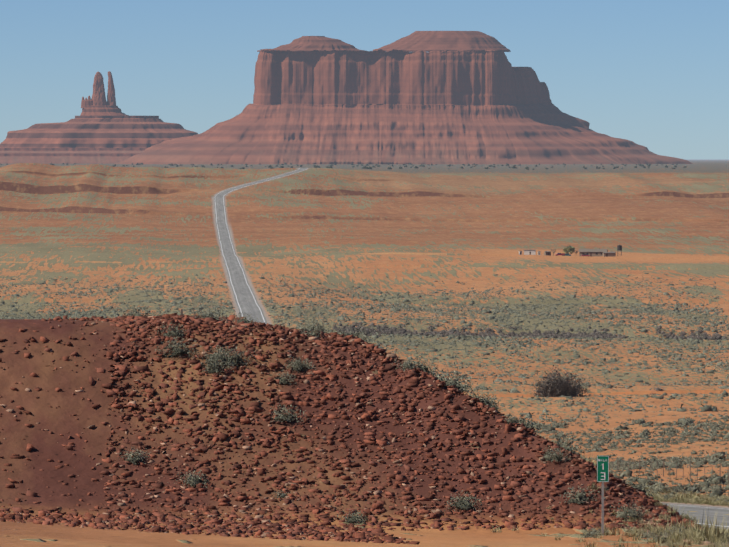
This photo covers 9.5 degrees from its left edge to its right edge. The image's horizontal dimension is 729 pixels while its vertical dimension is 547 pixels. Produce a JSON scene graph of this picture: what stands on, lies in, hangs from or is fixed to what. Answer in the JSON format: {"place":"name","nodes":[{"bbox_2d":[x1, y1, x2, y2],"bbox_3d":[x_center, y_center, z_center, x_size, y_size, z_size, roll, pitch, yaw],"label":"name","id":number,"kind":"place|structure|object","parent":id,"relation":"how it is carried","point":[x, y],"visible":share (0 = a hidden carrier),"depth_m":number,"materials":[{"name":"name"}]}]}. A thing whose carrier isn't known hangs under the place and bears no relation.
{"place":"outdoors","nodes":[
{"label":"outdoors","id":0,"kind":"place"},
{"bbox_2d":[0,159,728,546],"bbox_3d":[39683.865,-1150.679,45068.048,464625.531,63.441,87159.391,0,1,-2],"label":"desert ground","id":1,"kind":"structure","parent":0,"point":[342,227],"depth_m":1762.50,"materials":[{"name":"orange soil"}]},
{"bbox_2d":[0,148,146,163],"bbox_3d":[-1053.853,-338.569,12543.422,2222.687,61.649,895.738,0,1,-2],"label":"rock slope","id":2,"kind":"structure","parent":1,"relation":"on","point":[66,155],"depth_m":12192.14,"materials":[{"name":"brown stone"}]},
{"bbox_2d":[0,116,197,147],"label":"butte base","id":3,"kind":"object","parent":2,"relation":"on","point":[112,131],"visible":0.96,"depth_m":11659.84,"materials":[{"name":"brown stone"}]},
{"bbox_2d":[80,105,128,115],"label":"rock pedestal","id":4,"kind":"object","parent":3,"relation":"on","point":[104,110],"visible":0.83,"depth_m":11748.08,"materials":[{"name":"brown stone"}]},
{"bbox_2d":[81,99,92,107],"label":"rock outcrop","id":5,"kind":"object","parent":4,"relation":"on","point":[86,102],"depth_m":11758.32,"materials":[{"name":"brown stone"}]},
{"bbox_2d":[92,72,106,105],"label":"rock spire","id":6,"kind":"structure","parent":4,"relation":"on","point":[98,97],"depth_m":11760.18,"materials":[{"name":"brown stone"}]},
{"bbox_2d":[107,71,115,105],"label":"rock spire","id":7,"kind":"structure","parent":4,"relation":"on","point":[111,99],"depth_m":11765.23,"materials":[{"name":"brown stone"}]},
{"bbox_2d":[0,163,686,169],"bbox_3d":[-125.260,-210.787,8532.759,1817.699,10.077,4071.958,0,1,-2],"label":"shrubs","id":8,"kind":"object","parent":1,"relation":"on","point":[365,167],"visible":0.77,"depth_m":8433.60,"materials":[{"name":"green plant"}]},
{"bbox_2d":[0,312,703,543],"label":"rubble rock","id":9,"kind":"object","parent":1,"relation":"on","point":[294,528],"visible":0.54,"depth_m":122.10,"materials":[{"name":"brown stone"}]},
{"bbox_2d":[118,305,671,523],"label":"shrubs","id":10,"kind":"object","parent":9,"relation":"on","point":[296,365],"visible":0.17,"depth_m":126.19,"materials":[{"name":"green plant"}]},
{"bbox_2d":[0,271,728,423],"bbox_3d":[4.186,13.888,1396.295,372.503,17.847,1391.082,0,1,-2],"label":"sage bush","id":11,"kind":"object","parent":1,"relation":"on","point":[575,316],"visible":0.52,"depth_m":1500.17,"materials":[{"name":"green plant"}]},
{"bbox_2d":[115,49,692,163],"bbox_3d":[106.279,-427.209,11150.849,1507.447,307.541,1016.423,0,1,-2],"label":"mesa","id":12,"kind":"structure","parent":1,"relation":"on","point":[486,106],"depth_m":10993.65,"materials":[{"name":"brown stone"}]},
{"bbox_2d":[257,36,364,51],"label":"butte cap","id":13,"kind":"object","parent":12,"relation":"on","point":[311,43],"visible":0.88,"depth_m":11074.24,"materials":[{"name":"brown stone"}]},
{"bbox_2d":[373,31,510,51],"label":"butte cap","id":14,"kind":"object","parent":12,"relation":"on","point":[440,41],"visible":0.98,"depth_m":11100.40,"materials":[{"name":"brown stone"}]},
{"bbox_2d":[181,278,728,479],"bbox_3d":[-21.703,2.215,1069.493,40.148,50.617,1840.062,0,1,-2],"label":"fence","id":15,"kind":"object","parent":1,"relation":"on","point":[593,458],"visible":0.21,"depth_m":367.78,"materials":[{"name":"metal"}]},
{"bbox_2d":[331,321,728,394],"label":"grey bush","id":16,"kind":"object","parent":1,"relation":"on","point":[446,332],"visible":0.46,"depth_m":1400.04,"materials":[{"name":"plant"}]},
{"bbox_2d":[524,250,535,254],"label":"home","id":17,"kind":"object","parent":1,"relation":"on","point":[529,252],"visible":0.85,"depth_m":2459.76,"materials":[{"name":"paint"}]},
{"bbox_2d":[544,251,550,255],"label":"shed","id":18,"kind":"structure","parent":1,"relation":"on","point":[548,253],"depth_m":2456.59,"materials":[{"name":"brown wood"}]},
{"bbox_2d":[526,365,590,396],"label":"bush","id":19,"kind":"object","parent":1,"relation":"on","point":[559,387],"visible":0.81,"depth_m":880.21,"materials":[{"name":"green plant"}]},
{"bbox_2d":[563,245,575,254],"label":"yard tree","id":20,"kind":"object","parent":1,"relation":"on","point":[569,248],"depth_m":2460.90,"materials":[{"name":"green plant"}]},
{"bbox_2d":[578,248,607,255],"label":"long building","id":21,"kind":"structure","parent":1,"relation":"on","point":[595,252],"depth_m":2445.34,"materials":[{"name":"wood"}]},
{"bbox_2d":[597,455,608,534],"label":"mile marker sign","id":22,"kind":"object","parent":1,"relation":"on","point":[602,468],"visible":0.98,"depth_m":112.59,"materials":[{"name":"metal"}]},
{"bbox_2d":[603,252,614,256],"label":"building","id":23,"kind":"structure","parent":1,"relation":"on","point":[608,254],"depth_m":2437.86,"materials":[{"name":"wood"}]},
{"bbox_2d":[490,490,728,546],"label":"dry grass","id":24,"kind":"structure","parent":1,"relation":"on","point":[720,541],"depth_m":110.16,"materials":[{"name":"beige plant"}]},
{"bbox_2d":[504,415,728,545],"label":"shrubs","id":25,"kind":"object","parent":1,"relation":"on","point":[579,496],"visible":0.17,"depth_m":120.08,"materials":[{"name":"green plant"}]},
{"bbox_2d":[520,414,728,495],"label":"sage bush","id":26,"kind":"object","parent":1,"relation":"on","point":[714,480],"visible":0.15,"depth_m":573.08,"materials":[{"name":"green plant"}]},
{"bbox_2d":[551,452,728,542],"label":"verge grass","id":27,"kind":"structure","parent":1,"relation":"on","point":[696,533],"depth_m":110.32,"materials":[{"name":"green plant"}]},
{"bbox_2d":[645,487,701,496],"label":"shrubs","id":28,"kind":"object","parent":1,"relation":"on","point":[664,490],"depth_m":274.82,"materials":[{"name":"green plant"}]},
{"bbox_2d":[649,485,728,504],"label":"sage bush","id":29,"kind":"object","parent":1,"relation":"on","point":[715,492],"visible":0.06,"depth_m":231.50,"materials":[{"name":"green plant"}]},
{"bbox_2d":[656,496,728,535],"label":"roadside grass","id":30,"kind":"structure","parent":1,"relation":"on","point":[685,517],"depth_m":216.61,"materials":[{"name":"green plant"}]},
{"bbox_2d":[0,0,728,158],"label":"sky","id":31,"kind":"structure","parent":0,"point":[651,74],"materials":[{"name":"blue"}]},
{"bbox_2d":[214,168,728,529],"bbox_3d":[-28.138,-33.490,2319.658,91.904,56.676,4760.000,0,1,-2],"label":"road asphalt","id":32,"kind":"structure","parent":0,"point":[246,302],"depth_m":1866.45,"materials":[{"name":"grey asphalt"}]},
{"bbox_2d":[215,170,295,315],"bbox_3d":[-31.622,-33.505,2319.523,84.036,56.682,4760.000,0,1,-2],"label":"road line","id":33,"kind":"object","parent":32,"relation":"on","point":[224,257],"visible":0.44,"depth_m":2405.13,"materials":[{"name":"white paint"}]},
{"bbox_2d":[223,169,305,323],"bbox_3d":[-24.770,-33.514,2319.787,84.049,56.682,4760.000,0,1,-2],"label":"road line","id":34,"kind":"object","parent":32,"relation":"on","point":[238,260],"visible":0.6,"depth_m":2260.58,"materials":[{"name":"white paint"}]},
{"bbox_2d":[617,245,621,255],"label":"water tower","id":35,"kind":"structure","parent":0,"point":[619,247],"depth_m":2451.90,"materials":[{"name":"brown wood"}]}
]}

